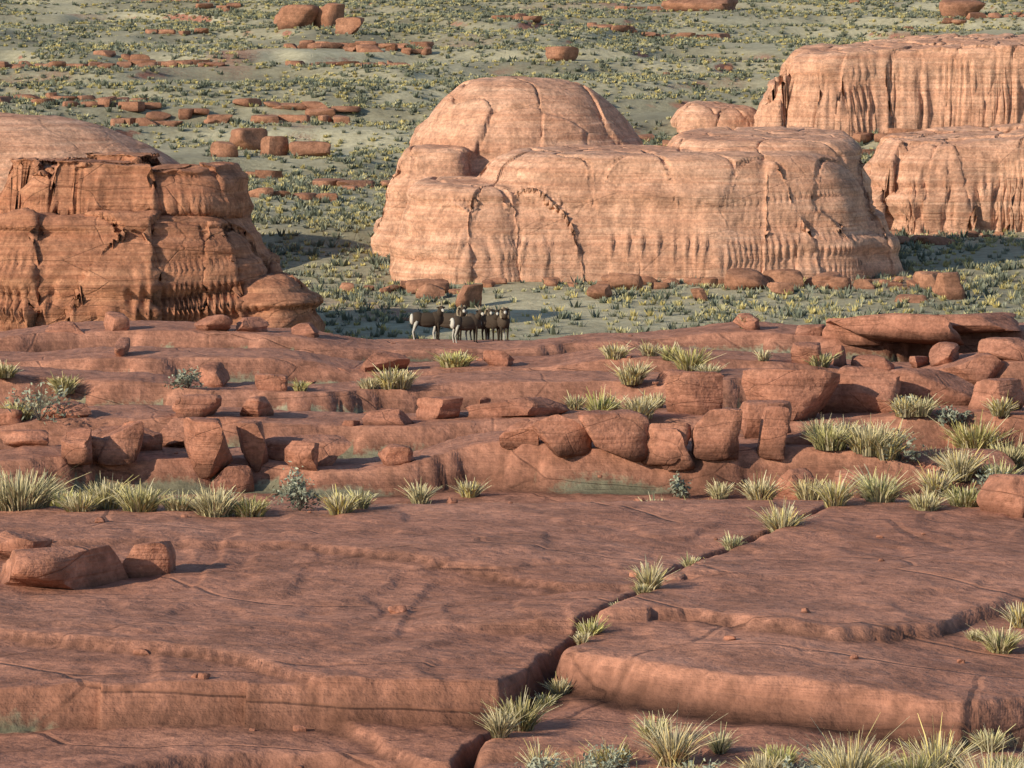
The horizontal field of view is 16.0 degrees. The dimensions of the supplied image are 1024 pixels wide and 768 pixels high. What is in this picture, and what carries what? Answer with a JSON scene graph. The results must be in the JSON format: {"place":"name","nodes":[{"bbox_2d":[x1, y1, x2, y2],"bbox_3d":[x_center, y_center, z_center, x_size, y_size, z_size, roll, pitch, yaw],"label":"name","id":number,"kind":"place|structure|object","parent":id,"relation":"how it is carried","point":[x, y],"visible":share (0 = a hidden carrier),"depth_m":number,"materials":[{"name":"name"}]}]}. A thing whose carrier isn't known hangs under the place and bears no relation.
{"place":"outdoors","nodes":[
{"label":"outdoors","id":0,"kind":"place"},
{"bbox_2d":[0,0,1023,767],"bbox_3d":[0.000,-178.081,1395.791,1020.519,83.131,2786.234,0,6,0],"label":"rocky ground","id":1,"kind":"structure","parent":0,"point":[278,622],"depth_m":44.80,"materials":[{"name":"stone"}]},
{"bbox_2d":[0,112,179,192],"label":"dome rock","id":2,"kind":"object","parent":1,"relation":"on","point":[36,136],"visible":0.22,"depth_m":200.52,"materials":[{"name":"stone"}]},
{"bbox_2d":[0,151,325,331],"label":"rock butte","id":3,"kind":"object","parent":1,"relation":"on","point":[97,236],"visible":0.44,"depth_m":164.83,"materials":[{"name":"stone"}]},
{"bbox_2d":[409,301,444,339],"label":"bighorn sheep","id":4,"kind":"object","parent":1,"relation":"on","point":[429,319],"visible":1,"depth_m":127.76},
{"bbox_2d":[432,305,467,339],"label":"bighorn sheep","id":5,"kind":"object","parent":1,"relation":"on","point":[461,311],"visible":0.54,"depth_m":131.64},
{"bbox_2d":[449,305,483,342],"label":"bighorn sheep","id":6,"kind":"object","parent":1,"relation":"on","point":[465,323],"visible":1,"depth_m":126.49},
{"bbox_2d":[465,308,493,339],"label":"bighorn sheep","id":7,"kind":"object","parent":1,"relation":"on","point":[488,311],"visible":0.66,"depth_m":132.28},
{"bbox_2d":[481,305,499,340],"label":"bighorn sheep","id":8,"kind":"object","parent":1,"relation":"on","point":[488,322],"visible":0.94,"depth_m":131.66},
{"bbox_2d":[497,307,509,340],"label":"bighorn sheep","id":9,"kind":"object","parent":1,"relation":"on","point":[503,320],"visible":0.98,"depth_m":130.90},
{"bbox_2d":[0,311,1023,767],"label":"loose rocks","id":10,"kind":"object","parent":1,"relation":"on","point":[776,401],"visible":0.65,"depth_m":92.60,"materials":[{"name":"stone"}]},
{"bbox_2d":[0,0,1023,339],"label":"desert shrubs","id":11,"kind":"object","parent":1,"relation":"on","point":[630,40],"visible":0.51,"depth_m":318.70,"materials":[{"name":"green plant"}]},
{"bbox_2d":[0,314,1023,767],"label":"grass clumps","id":12,"kind":"object","parent":1,"relation":"on","point":[518,716],"depth_m":48.68,"materials":[{"name":"green plant"}]},
{"bbox_2d":[0,0,1023,320],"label":"boulders","id":13,"kind":"object","parent":1,"relation":"on","point":[946,284],"visible":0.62,"depth_m":291.31,"materials":[{"name":"stone"}]},
{"bbox_2d":[371,76,903,284],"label":"rock","id":14,"kind":"object","parent":1,"relation":"on","point":[521,178],"visible":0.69,"depth_m":196.78,"materials":[{"name":"stone"}]},
{"bbox_2d":[670,33,1023,136],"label":"cliff rock","id":15,"kind":"object","parent":1,"relation":"on","point":[923,82],"visible":0.6,"depth_m":289.99,"materials":[{"name":"stone"}]},
{"bbox_2d":[863,123,1023,234],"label":"cliff rock","id":16,"kind":"object","parent":1,"relation":"on","point":[951,179],"visible":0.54,"depth_m":224.62,"materials":[{"name":"stone"}]}
]}

